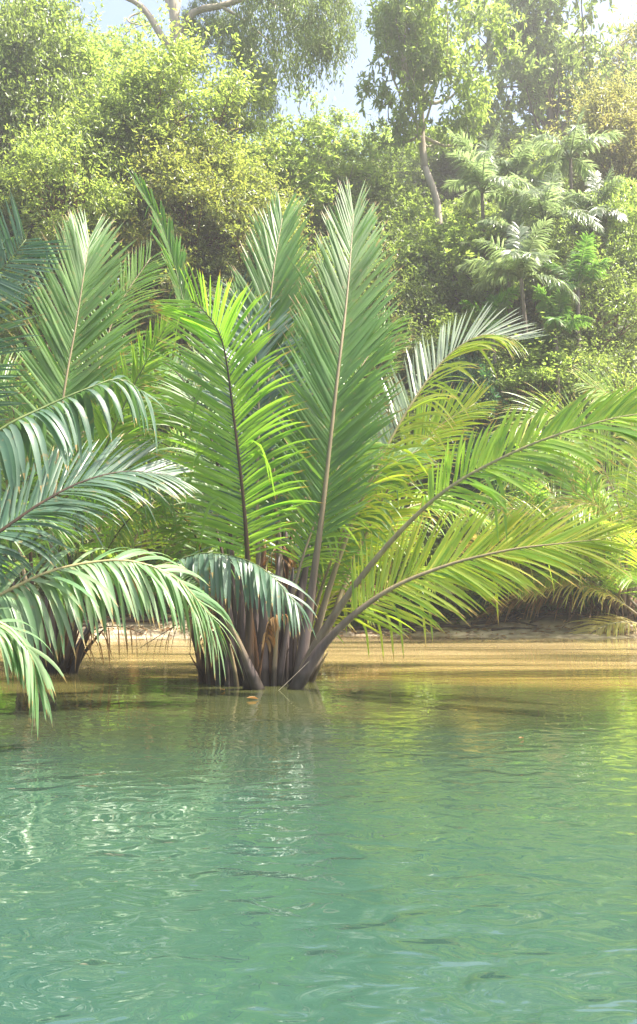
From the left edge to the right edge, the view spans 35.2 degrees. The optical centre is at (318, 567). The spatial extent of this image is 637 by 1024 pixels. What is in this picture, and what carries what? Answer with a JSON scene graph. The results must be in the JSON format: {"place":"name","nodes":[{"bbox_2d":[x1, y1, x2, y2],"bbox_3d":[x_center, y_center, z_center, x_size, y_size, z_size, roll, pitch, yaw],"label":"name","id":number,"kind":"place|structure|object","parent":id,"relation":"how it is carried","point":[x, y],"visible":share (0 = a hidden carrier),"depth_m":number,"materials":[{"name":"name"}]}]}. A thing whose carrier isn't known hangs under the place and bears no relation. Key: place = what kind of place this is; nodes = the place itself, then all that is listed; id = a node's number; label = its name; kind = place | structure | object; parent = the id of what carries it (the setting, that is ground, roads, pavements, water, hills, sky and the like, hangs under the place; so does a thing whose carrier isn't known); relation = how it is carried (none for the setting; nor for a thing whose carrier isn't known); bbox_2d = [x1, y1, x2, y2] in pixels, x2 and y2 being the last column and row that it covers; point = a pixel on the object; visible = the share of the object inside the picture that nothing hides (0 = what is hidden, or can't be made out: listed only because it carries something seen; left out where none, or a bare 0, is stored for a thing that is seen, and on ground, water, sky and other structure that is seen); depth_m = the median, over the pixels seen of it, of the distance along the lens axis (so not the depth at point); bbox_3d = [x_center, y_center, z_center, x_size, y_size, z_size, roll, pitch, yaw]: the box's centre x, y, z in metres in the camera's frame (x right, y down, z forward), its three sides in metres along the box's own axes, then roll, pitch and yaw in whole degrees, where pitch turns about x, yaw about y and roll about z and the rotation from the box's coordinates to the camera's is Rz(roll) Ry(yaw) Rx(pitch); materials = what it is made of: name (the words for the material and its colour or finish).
{"place":"outdoors","nodes":[
{"label":"outdoors","id":0,"kind":"place"},
{"bbox_2d":[0,635,636,1023],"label":"water","id":1,"kind":"structure","parent":0,"point":[421,832],"depth_m":5.91,"materials":[{"name":"liquid"}]},
{"bbox_2d":[0,608,66,737],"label":"nipa palm","id":2,"kind":"object","parent":1,"relation":"in","point":[22,653],"visible":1,"depth_m":8.78,"materials":[{"name":"green plant"}]},
{"bbox_2d":[0,205,221,673],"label":"nipa palm","id":3,"kind":"object","parent":1,"relation":"in","point":[86,257],"visible":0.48,"depth_m":15.62,"materials":[{"name":"green plant"}]},
{"bbox_2d":[0,188,242,679],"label":"nipa palm","id":4,"kind":"object","parent":1,"relation":"in","point":[19,446],"visible":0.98,"depth_m":11.35,"materials":[{"name":"green plant"}]},
{"bbox_2d":[113,166,636,689],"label":"nipa palm","id":5,"kind":"object","parent":1,"relation":"in","point":[293,480],"visible":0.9,"depth_m":13.41,"materials":[{"name":"green plant"}]},
{"bbox_2d":[0,310,636,637],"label":"ground","id":6,"kind":"structure","parent":0,"point":[544,623],"depth_m":24.08,"materials":[{"name":"sand"}]},
{"bbox_2d":[1,450,75,559],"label":"shrub","id":7,"kind":"object","parent":6,"relation":"on","point":[21,505],"visible":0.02,"depth_m":25.06,"materials":[{"name":"green plant"}]},
{"bbox_2d":[0,338,77,548],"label":"shrub","id":8,"kind":"object","parent":6,"relation":"on","point":[19,378],"visible":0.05,"depth_m":25.11,"materials":[{"name":"green plant"}]},
{"bbox_2d":[0,123,96,556],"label":"tree","id":9,"kind":"object","parent":6,"relation":"on","point":[6,219],"visible":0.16,"depth_m":26.67,"materials":[{"name":"green plant"}]},
{"bbox_2d":[2,540,96,603],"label":"shrub","id":10,"kind":"object","parent":6,"relation":"on","point":[37,586],"visible":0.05,"depth_m":24.63,"materials":[{"name":"green plant"}]},
{"bbox_2d":[0,243,107,544],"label":"tree","id":11,"kind":"object","parent":6,"relation":"on","point":[16,331],"visible":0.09,"depth_m":25.77,"materials":[{"name":"green plant"}]},
{"bbox_2d":[0,470,119,604],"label":"nipa palm","id":12,"kind":"object","parent":6,"relation":"on","point":[17,563],"visible":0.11,"depth_m":24.25,"materials":[{"name":"green plant"}]},
{"bbox_2d":[0,0,125,555],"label":"tree","id":13,"kind":"object","parent":6,"relation":"on","point":[20,49],"visible":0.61,"depth_m":29.94,"materials":[{"name":"green plant"}]},
{"bbox_2d":[0,0,134,250],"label":"tree","id":14,"kind":"object","parent":6,"relation":"on","point":[90,42],"depth_m":43.23,"materials":[{"name":"green plant"}]},
{"bbox_2d":[1,207,135,318],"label":"tree","id":15,"kind":"object","parent":6,"relation":"on","point":[87,284],"depth_m":32.68,"materials":[{"name":"green plant"}]},
{"bbox_2d":[0,87,154,557],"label":"tree","id":16,"kind":"object","parent":6,"relation":"on","point":[47,162],"visible":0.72,"depth_m":25.53,"materials":[{"name":"green plant"}]},
{"bbox_2d":[27,427,151,565],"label":"shrub","id":17,"kind":"object","parent":6,"relation":"on","point":[59,495],"visible":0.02,"depth_m":25.11,"materials":[{"name":"green plant"}]},
{"bbox_2d":[10,0,190,207],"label":"tree","id":18,"kind":"object","parent":6,"relation":"on","point":[117,54],"visible":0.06,"depth_m":32.79,"materials":[{"name":"green plant"}]},
{"bbox_2d":[37,495,169,604],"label":"shrub","id":19,"kind":"object","parent":6,"relation":"on","point":[103,541],"visible":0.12,"depth_m":24.71,"materials":[{"name":"green plant"}]},
{"bbox_2d":[31,317,179,578],"bbox_3d":[-5.502,-2.947,26.348,4.198,7.945,3.725,0,0,-38],"label":"shrub","id":20,"kind":"object","parent":6,"relation":"on","point":[98,338],"visible":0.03,"depth_m":25.69,"materials":[{"name":"green plant"}]},
{"bbox_2d":[19,158,216,557],"bbox_3d":[-5.425,-4.807,27.169,6.102,11.322,6.380,0,0,0],"label":"tree","id":21,"kind":"object","parent":6,"relation":"on","point":[138,232],"visible":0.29,"depth_m":26.20,"materials":[{"name":"green plant"}]},
{"bbox_2d":[27,485,218,606],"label":"nipa palm","id":22,"kind":"object","parent":6,"relation":"on","point":[110,555],"visible":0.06,"depth_m":24.82,"materials":[{"name":"green plant"}]},
{"bbox_2d":[79,7,170,205],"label":"tree","id":23,"kind":"object","parent":6,"relation":"on","point":[119,30],"visible":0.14,"depth_m":38.26,"materials":[{"name":"green plant"}]},
{"bbox_2d":[60,42,206,285],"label":"tree","id":24,"kind":"object","parent":6,"relation":"on","point":[135,212],"visible":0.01,"depth_m":43.06,"materials":[{"name":"green plant"}]},
{"bbox_2d":[126,506,150,615],"bbox_3d":[-4.434,-0.186,24.894,0.727,2.979,0.305,0,0,0],"label":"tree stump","id":25,"kind":"object","parent":6,"relation":"on","point":[140,556],"visible":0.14,"depth_m":24.82,"materials":[{"name":"wood"}]},
{"bbox_2d":[110,614,191,621],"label":"fallen branch","id":26,"kind":"object","parent":6,"relation":"on","point":[140,620],"visible":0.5,"depth_m":24.20,"materials":[{"name":"wood"}]},
{"bbox_2d":[117,414,205,608],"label":"shrub","id":27,"kind":"object","parent":6,"relation":"on","point":[168,428],"visible":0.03,"depth_m":25.01,"materials":[{"name":"green plant"}]},
{"bbox_2d":[30,0,293,552],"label":"tree","id":28,"kind":"object","parent":6,"relation":"on","point":[145,79],"visible":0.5,"depth_m":26.75,"materials":[{"name":"green plant"}]},
{"bbox_2d":[133,342,236,441],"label":"shrub","id":29,"kind":"object","parent":6,"relation":"on","point":[165,426],"visible":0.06,"depth_m":25.74,"materials":[{"name":"green plant"}]},
{"bbox_2d":[133,504,249,571],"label":"shrub","id":30,"kind":"object","parent":6,"relation":"on","point":[175,544],"visible":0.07,"depth_m":24.77,"materials":[{"name":"green plant"}]},
{"bbox_2d":[95,82,290,375],"bbox_3d":[-3.434,-6.249,27.668,5.387,14.199,5.780,0,0,0],"label":"tree","id":31,"kind":"object","parent":6,"relation":"on","point":[182,173],"visible":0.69,"depth_m":26.29,"materials":[{"name":"green plant"}]},
{"bbox_2d":[151,232,335,499],"bbox_3d":[-2.114,-4.508,27.984,5.273,10.747,5.641,0,0,0],"label":"tree","id":32,"kind":"object","parent":6,"relation":"on","point":[207,269],"visible":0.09,"depth_m":26.68,"materials":[{"name":"green plant"}]},
{"bbox_2d":[126,0,367,487],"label":"tree","id":33,"kind":"object","parent":6,"relation":"on","point":[315,43],"visible":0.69,"depth_m":29.77,"materials":[{"name":"green plant"}]},
{"bbox_2d":[196,131,297,290],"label":"tree","id":34,"kind":"object","parent":6,"relation":"on","point":[254,146],"visible":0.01,"depth_m":48.18,"materials":[{"name":"green plant"}]},
{"bbox_2d":[184,154,320,297],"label":"tree","id":35,"kind":"object","parent":6,"relation":"on","point":[241,239],"visible":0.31,"depth_m":26.97,"materials":[{"name":"green plant"}]},
{"bbox_2d":[145,486,405,580],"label":"nipa palm","id":36,"kind":"object","parent":6,"relation":"on","point":[152,561],"visible":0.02,"depth_m":24.65,"materials":[{"name":"green plant"}]},
{"bbox_2d":[210,170,346,295],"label":"tree","id":37,"kind":"object","parent":6,"relation":"on","point":[312,237],"visible":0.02,"depth_m":32.44,"materials":[{"name":"green plant"}]},
{"bbox_2d":[235,117,387,243],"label":"tree","id":38,"kind":"object","parent":6,"relation":"on","point":[293,162],"visible":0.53,"depth_m":31.85,"materials":[{"name":"green plant"}]},
{"bbox_2d":[0,377,636,626],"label":"undergrowth","id":39,"kind":"object","parent":6,"relation":"on","point":[443,610],"visible":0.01,"depth_m":24.95,"materials":[{"name":"green plant"}]},
{"bbox_2d":[249,82,391,170],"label":"tree","id":40,"kind":"object","parent":6,"relation":"on","point":[339,117],"visible":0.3,"depth_m":38.94,"materials":[{"name":"green plant"}]},
{"bbox_2d":[273,362,387,578],"bbox_3d":[-0.363,-2.439,27.049,4.514,6.861,3.816,0,0,0],"label":"shrub","id":41,"kind":"object","parent":6,"relation":"on","point":[349,378],"visible":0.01,"depth_m":26.57,"materials":[{"name":"green plant"}]},
{"bbox_2d":[276,222,425,555],"bbox_3d":[0.543,-4.805,29.342,5.152,10.820,5.090,0,0,0],"label":"tree","id":42,"kind":"object","parent":6,"relation":"on","point":[310,255],"visible":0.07,"depth_m":28.16,"materials":[{"name":"green plant"}]},
{"bbox_2d":[83,606,636,636],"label":"leaf litter","id":43,"kind":"object","parent":6,"relation":"on","point":[168,610],"visible":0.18,"depth_m":24.04,"materials":[{"name":"plant"}]},
{"bbox_2d":[302,156,435,243],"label":"tree","id":44,"kind":"object","parent":6,"relation":"on","point":[385,194],"visible":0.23,"depth_m":34.25,"materials":[{"name":"green plant"}]},
{"bbox_2d":[354,630,398,633],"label":"fallen branch","id":45,"kind":"object","parent":6,"relation":"on","point":[370,631],"visible":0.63,"depth_m":23.81,"materials":[{"name":"wood"}]},
{"bbox_2d":[333,96,445,203],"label":"tree","id":46,"kind":"object","parent":6,"relation":"on","point":[414,173],"visible":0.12,"depth_m":41.97,"materials":[{"name":"green plant"}]},
{"bbox_2d":[274,517,506,611],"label":"nipa palm","id":47,"kind":"object","parent":6,"relation":"on","point":[425,587],"visible":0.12,"depth_m":24.16,"materials":[{"name":"green plant"}]},
{"bbox_2d":[342,194,465,500],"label":"tree","id":48,"kind":"object","parent":6,"relation":"on","point":[426,292],"visible":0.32,"depth_m":28.93,"materials":[{"name":"green plant"}]},
{"bbox_2d":[354,296,454,580],"bbox_3d":[2.247,-3.301,28.004,3.816,8.477,3.386,0,0,31],"label":"shrub","id":49,"kind":"object","parent":6,"relation":"on","point":[401,371],"visible":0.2,"depth_m":27.22,"materials":[{"name":"green plant"}]},
{"bbox_2d":[356,504,453,609],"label":"shrub","id":50,"kind":"object","parent":6,"relation":"on","point":[436,545],"visible":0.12,"depth_m":24.86,"materials":[{"name":"green plant"}]},
{"bbox_2d":[351,623,466,630],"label":"fallen branch","id":51,"kind":"object","parent":6,"relation":"on","point":[376,627],"visible":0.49,"depth_m":24.41,"materials":[{"name":"wood"}]},
{"bbox_2d":[387,590,434,621],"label":"bank plant","id":52,"kind":"object","parent":6,"relation":"on","point":[399,606],"visible":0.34,"depth_m":24.70,"materials":[{"name":"green plant"}]},
{"bbox_2d":[350,199,476,500],"bbox_3d":[3.152,-7.142,34.950,4.856,11.406,5.793,0,0,0],"label":"tree","id":53,"kind":"object","parent":6,"relation":"on","point":[413,211],"visible":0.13,"depth_m":33.45,"materials":[{"name":"green plant"}]},
{"bbox_2d":[372,360,481,610],"bbox_3d":[2.361,-2.132,26.167,3.918,6.755,4.054,0,0,0],"label":"shrub","id":54,"kind":"object","parent":6,"relation":"on","point":[413,413],"visible":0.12,"depth_m":25.39,"materials":[{"name":"green plant"}]},
{"bbox_2d":[360,122,502,228],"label":"tree","id":55,"kind":"object","parent":6,"relation":"on","point":[388,153],"visible":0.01,"depth_m":50.90,"materials":[{"name":"green plant"}]},
{"bbox_2d":[354,0,531,304],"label":"tree","id":56,"kind":"object","parent":6,"relation":"on","point":[418,59],"visible":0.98,"depth_m":32.25,"materials":[{"name":"green plant"}]},
{"bbox_2d":[369,212,531,540],"bbox_3d":[3.894,-5.342,30.871,5.720,10.968,6.771,0,0,-25],"label":"tree","id":57,"kind":"object","parent":6,"relation":"on","point":[464,248],"visible":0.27,"depth_m":29.04,"materials":[{"name":"green plant"}]},
{"bbox_2d":[400,303,515,387],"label":"shrub","id":58,"kind":"object","parent":6,"relation":"on","point":[445,318],"visible":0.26,"depth_m":27.81,"materials":[{"name":"green plant"}]},
{"bbox_2d":[410,343,511,597],"bbox_3d":[3.776,-2.397,26.420,2.962,7.086,3.119,0,0,0],"label":"shrub","id":59,"kind":"object","parent":6,"relation":"on","point":[472,373],"visible":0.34,"depth_m":25.85,"materials":[{"name":"green plant"}]},
{"bbox_2d":[412,614,515,632],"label":"fallen branch","id":60,"kind":"object","parent":6,"relation":"on","point":[429,627],"visible":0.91,"depth_m":24.12,"materials":[{"name":"wood"}]},
{"bbox_2d":[425,194,510,248],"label":"tree","id":61,"kind":"object","parent":6,"relation":"on","point":[457,208],"visible":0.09,"depth_m":35.85,"materials":[{"name":"green plant"}]},
{"bbox_2d":[411,481,533,601],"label":"shrub","id":62,"kind":"object","parent":6,"relation":"on","point":[444,531],"visible":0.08,"depth_m":25.01,"materials":[{"name":"green plant"}]},
{"bbox_2d":[356,521,601,613],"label":"nipa palm","id":63,"kind":"object","parent":6,"relation":"on","point":[500,586],"visible":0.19,"depth_m":24.20,"materials":[{"name":"green plant"}]},
{"bbox_2d":[421,425,545,580],"bbox_3d":[4.227,-1.290,25.913,3.550,5.015,3.481,0,0,0],"label":"shrub","id":64,"kind":"object","parent":6,"relation":"on","point":[470,487],"visible":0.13,"depth_m":25.34,"materials":[{"name":"green plant"}]},
{"bbox_2d":[454,285,519,600],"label":"feather palm","id":65,"kind":"object","parent":6,"relation":"on","point":[503,299],"visible":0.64,"depth_m":26.52,"materials":[{"name":"green plant"}]},
{"bbox_2d":[463,590,510,613],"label":"bank plant","id":66,"kind":"object","parent":6,"relation":"on","point":[474,597],"visible":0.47,"depth_m":24.63,"materials":[{"name":"green plant"}]},
{"bbox_2d":[396,105,578,221],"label":"tree","id":67,"kind":"object","parent":6,"relation":"on","point":[446,171],"visible":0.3,"depth_m":42.30,"materials":[{"name":"green plant"}]},
{"bbox_2d":[442,119,538,513],"bbox_3d":[4.981,-6.385,29.388,2.822,13.563,3.909,0,0,0],"label":"feather palm","id":68,"kind":"object","parent":6,"relation":"on","point":[477,177],"visible":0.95,"depth_m":29.37,"materials":[{"name":"green plant"}]},
{"bbox_2d":[421,99,583,244],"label":"tree","id":69,"kind":"object","parent":6,"relation":"on","point":[529,180],"visible":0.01,"depth_m":52.06,"materials":[{"name":"green plant"}]},
{"bbox_2d":[471,616,536,626],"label":"fallen branch","id":70,"kind":"object","parent":6,"relation":"on","point":[484,622],"visible":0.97,"depth_m":24.32,"materials":[{"name":"wood"}]},
{"bbox_2d":[473,198,537,493],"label":"feather palm","id":71,"kind":"object","parent":6,"relation":"on","point":[500,225],"visible":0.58,"depth_m":28.53,"materials":[{"name":"green plant"}]},
{"bbox_2d":[491,627,531,630],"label":"fallen branch","id":72,"kind":"object","parent":6,"relation":"on","point":[493,629],"visible":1,"depth_m":23.73,"materials":[{"name":"wood"}]},
{"bbox_2d":[439,206,588,391],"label":"tree","id":73,"kind":"object","parent":6,"relation":"on","point":[536,320],"visible":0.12,"depth_m":28.95,"materials":[{"name":"green plant"}]},
{"bbox_2d":[488,130,542,505],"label":"feather palm","id":74,"kind":"object","parent":6,"relation":"on","point":[520,160],"visible":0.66,"depth_m":31.12,"materials":[{"name":"green plant"}]},
{"bbox_2d":[456,216,579,507],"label":"feather palm","id":75,"kind":"object","parent":6,"relation":"on","point":[528,256],"visible":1,"depth_m":26.48,"materials":[{"name":"green plant"}]},
{"bbox_2d":[449,312,614,502],"bbox_3d":[5.309,-2.774,26.794,4.566,7.527,4.052,0,0,33],"label":"shrub","id":76,"kind":"object","parent":6,"relation":"on","point":[542,374],"visible":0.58,"depth_m":25.98,"materials":[{"name":"green plant"}]},
{"bbox_2d":[434,446,636,610],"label":"nipa palm","id":77,"kind":"object","parent":6,"relation":"on","point":[546,512],"visible":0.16,"depth_m":24.01,"materials":[{"name":"green plant"}]},
{"bbox_2d":[474,145,602,497],"bbox_3d":[6.488,-5.848,28.784,3.663,12.569,3.794,0,0,-42],"label":"feather palm","id":78,"kind":"object","parent":6,"relation":"on","point":[531,200],"visible":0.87,"depth_m":28.66,"materials":[{"name":"green plant"}]},
{"bbox_2d":[448,0,636,225],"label":"tree","id":79,"kind":"object","parent":6,"relation":"on","point":[533,69],"visible":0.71,"depth_m":42.49,"materials":[{"name":"green plant"}]},
{"bbox_2d":[452,362,636,626],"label":"nipa palm","id":80,"kind":"object","parent":6,"relation":"on","point":[626,593],"visible":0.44,"depth_m":22.96,"materials":[{"name":"green plant"}]},
{"bbox_2d":[483,373,615,583],"bbox_3d":[5.682,-2.212,27.015,4.365,6.157,3.920,0,0,0],"label":"shrub","id":81,"kind":"object","parent":6,"relation":"on","point":[546,473],"visible":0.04,"depth_m":26.20,"materials":[{"name":"green plant"}]},
{"bbox_2d":[530,600,570,623],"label":"fallen branch","id":82,"kind":"object","parent":6,"relation":"on","point":[547,614],"visible":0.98,"depth_m":24.19,"materials":[{"name":"wood"}]},
{"bbox_2d":[509,284,595,584],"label":"feather palm","id":83,"kind":"object","parent":6,"relation":"on","point":[557,318],"visible":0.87,"depth_m":26.04,"materials":[{"name":"green plant"}]},
{"bbox_2d":[499,481,614,599],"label":"shrub","id":84,"kind":"object","parent":6,"relation":"on","point":[546,524],"visible":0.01,"depth_m":25.05,"materials":[{"name":"green plant"}]},
{"bbox_2d":[485,123,633,232],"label":"tree","id":85,"kind":"object","parent":6,"relation":"on","point":[535,173],"visible":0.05,"depth_m":39.98,"materials":[{"name":"green plant"}]},
{"bbox_2d":[499,313,625,500],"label":"tree","id":86,"kind":"object","parent":6,"relation":"on","point":[530,345],"depth_m":30.82,"materials":[{"name":"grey plant"}]},
{"bbox_2d":[503,207,636,500],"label":"tree","id":87,"kind":"object","parent":6,"relation":"on","point":[607,291],"visible":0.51,"depth_m":28.15,"materials":[{"name":"green plant"}]},
{"bbox_2d":[513,105,626,246],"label":"feather palm","id":88,"kind":"object","parent":6,"relation":"on","point":[583,145],"visible":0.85,"depth_m":30.87,"materials":[{"name":"green plant"}]},
{"bbox_2d":[503,452,636,636],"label":"nipa palm","id":89,"kind":"object","parent":6,"relation":"on","point":[622,625],"visible":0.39,"depth_m":23.43,"materials":[{"name":"green plant"}]},
{"bbox_2d":[511,201,629,494],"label":"tree","id":90,"kind":"object","parent":6,"relation":"on","point":[557,223],"visible":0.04,"depth_m":32.90,"materials":[{"name":"green plant"}]},
{"bbox_2d":[533,231,614,593],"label":"feather palm","id":91,"kind":"object","parent":6,"relation":"on","point":[581,261],"visible":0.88,"depth_m":26.71,"materials":[{"name":"green plant"}]},
{"bbox_2d":[540,612,610,619],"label":"fallen branch","id":92,"kind":"object","parent":6,"relation":"on","point":[559,614],"visible":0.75,"depth_m":24.34,"materials":[{"name":"wood"}]},
{"bbox_2d":[516,316,635,594],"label":"shrub","id":93,"kind":"object","parent":6,"relation":"on","point":[605,364],"visible":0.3,"depth_m":26.74,"materials":[{"name":"green plant"}]},
{"bbox_2d":[518,116,636,322],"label":"tree","id":94,"kind":"object","parent":6,"relation":"on","point":[561,119],"depth_m":52.42,"materials":[{"name":"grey plant"}]},
{"bbox_2d":[534,335,636,594],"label":"shrub","id":95,"kind":"object","parent":6,"relation":"on","point":[567,388],"visible":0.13,"depth_m":26.33,"materials":[{"name":"green plant"}]},
{"bbox_2d":[543,33,636,500],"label":"tree","id":96,"kind":"object","parent":6,"relation":"on","point":[616,111],"visible":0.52,"depth_m":33.19,"materials":[{"name":"green plant"}]},
{"bbox_2d":[567,584,618,612],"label":"bank plant","id":97,"kind":"object","parent":6,"relation":"on","point":[581,595],"visible":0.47,"depth_m":24.49,"materials":[{"name":"green plant"}]},
{"bbox_2d":[559,168,628,383],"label":"feather palm","id":98,"kind":"object","parent":6,"relation":"on","point":[598,210],"visible":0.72,"depth_m":29.37,"materials":[{"name":"green plant"}]},
{"bbox_2d":[555,173,636,488],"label":"tree","id":99,"kind":"object","parent":6,"relation":"on","point":[628,206],"visible":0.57,"depth_m":29.19,"materials":[{"name":"green plant"}]},
{"bbox_2d":[562,591,636,628],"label":"root tangle","id":100,"kind":"object","parent":6,"relation":"on","point":[632,606],"visible":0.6,"depth_m":24.40,"materials":[{"name":"brown plant"}]},
{"bbox_2d":[562,491,636,592],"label":"shrub","id":101,"kind":"object","parent":6,"relation":"on","point":[621,538],"visible":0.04,"depth_m":25.42,"materials":[{"name":"green plant"}]},
{"bbox_2d":[565,1,636,240],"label":"tree","id":102,"kind":"object","parent":6,"relation":"on","point":[616,59],"visible":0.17,"depth_m":44.21,"materials":[{"name":"green plant"}]},
{"bbox_2d":[568,293,636,490],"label":"tree","id":103,"kind":"object","parent":6,"relation":"on","point":[631,375],"visible":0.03,"depth_m":31.41,"materials":[{"name":"green plant"}]},
{"bbox_2d":[0,0,636,305],"label":"sky","id":104,"kind":"structure","parent":0,"point":[115,11],"materials":[{"name":"white"}]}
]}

